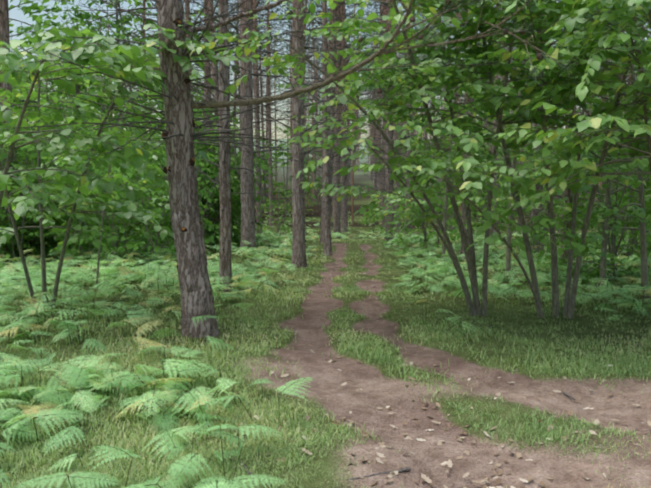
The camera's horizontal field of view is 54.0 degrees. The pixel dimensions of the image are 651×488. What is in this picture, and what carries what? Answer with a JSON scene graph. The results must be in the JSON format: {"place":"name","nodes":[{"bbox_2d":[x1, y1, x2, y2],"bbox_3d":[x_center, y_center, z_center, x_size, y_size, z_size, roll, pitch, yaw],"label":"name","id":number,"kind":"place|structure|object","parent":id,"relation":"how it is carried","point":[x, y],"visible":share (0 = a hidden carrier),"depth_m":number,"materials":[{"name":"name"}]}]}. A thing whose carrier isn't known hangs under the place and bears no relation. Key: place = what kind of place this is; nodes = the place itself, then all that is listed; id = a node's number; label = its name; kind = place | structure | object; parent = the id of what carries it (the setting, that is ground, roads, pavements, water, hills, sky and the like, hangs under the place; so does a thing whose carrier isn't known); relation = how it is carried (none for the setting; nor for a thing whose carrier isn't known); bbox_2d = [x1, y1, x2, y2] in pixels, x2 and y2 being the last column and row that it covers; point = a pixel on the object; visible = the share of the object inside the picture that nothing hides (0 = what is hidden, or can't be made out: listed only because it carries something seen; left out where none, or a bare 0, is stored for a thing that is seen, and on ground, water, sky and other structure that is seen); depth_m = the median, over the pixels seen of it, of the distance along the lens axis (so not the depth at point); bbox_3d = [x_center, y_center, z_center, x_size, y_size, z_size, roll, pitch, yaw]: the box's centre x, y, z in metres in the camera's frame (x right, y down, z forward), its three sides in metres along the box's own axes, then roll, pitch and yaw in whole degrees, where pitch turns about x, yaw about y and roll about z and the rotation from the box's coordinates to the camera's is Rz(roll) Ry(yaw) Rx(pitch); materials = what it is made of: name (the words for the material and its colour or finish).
{"place":"outdoors","nodes":[
{"label":"outdoors","id":0,"kind":"place"},
{"bbox_2d":[0,139,650,487],"bbox_3d":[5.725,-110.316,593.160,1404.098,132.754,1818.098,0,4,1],"label":"terrain","id":1,"kind":"structure","parent":0,"point":[429,457],"depth_m":5.38,"materials":[{"name":"soil"}]},
{"bbox_2d":[9,0,266,229],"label":"broadleaf trees","id":2,"kind":"object","parent":1,"relation":"on","point":[117,34],"visible":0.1,"depth_m":25.46,"materials":[{"name":"green plant"}]},
{"bbox_2d":[16,0,574,337],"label":"pine tree","id":3,"kind":"object","parent":1,"relation":"on","point":[178,136],"visible":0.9,"depth_m":6.71,"materials":[{"name":"brown plant"}]},
{"bbox_2d":[0,0,650,318],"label":"deciduous trees","id":4,"kind":"object","parent":1,"relation":"on","point":[589,33],"visible":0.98,"depth_m":6.80,"materials":[{"name":"green plant"}]},
{"bbox_2d":[0,49,650,285],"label":"bushes","id":5,"kind":"object","parent":1,"relation":"on","point":[209,199],"visible":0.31,"depth_m":15.59,"materials":[{"name":"green plant"}]},
{"bbox_2d":[0,0,650,292],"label":"plantation pine","id":6,"kind":"object","parent":1,"relation":"on","point":[222,81],"visible":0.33,"depth_m":15.55,"materials":[{"name":"brown plant"}]},
{"bbox_2d":[16,247,650,487],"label":"dead leaf litter","id":7,"kind":"object","parent":1,"relation":"on","point":[484,480],"visible":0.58,"depth_m":4.10,"materials":[{"name":"brown plant"}]},
{"bbox_2d":[139,0,650,231],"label":"plantation pine","id":8,"kind":"object","parent":1,"relation":"on","point":[351,174],"visible":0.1,"depth_m":48.19,"materials":[{"name":"brown plant"}]},
{"bbox_2d":[194,284,650,486],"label":"twigs","id":9,"kind":"object","parent":1,"relation":"on","point":[409,468],"visible":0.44,"depth_m":3.56,"materials":[{"name":"brown wood"}]},
{"bbox_2d":[0,238,650,487],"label":"grass","id":10,"kind":"structure","parent":0,"point":[217,355],"depth_m":5.40,"materials":[{"name":"green plant"}]},
{"bbox_2d":[0,209,650,487],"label":"ferns","id":11,"kind":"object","parent":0,"point":[79,375],"depth_m":7.22,"materials":[{"name":"green plant"}]},
{"bbox_2d":[8,0,650,138],"label":"sky","id":12,"kind":"structure","parent":0,"point":[16,14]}
]}

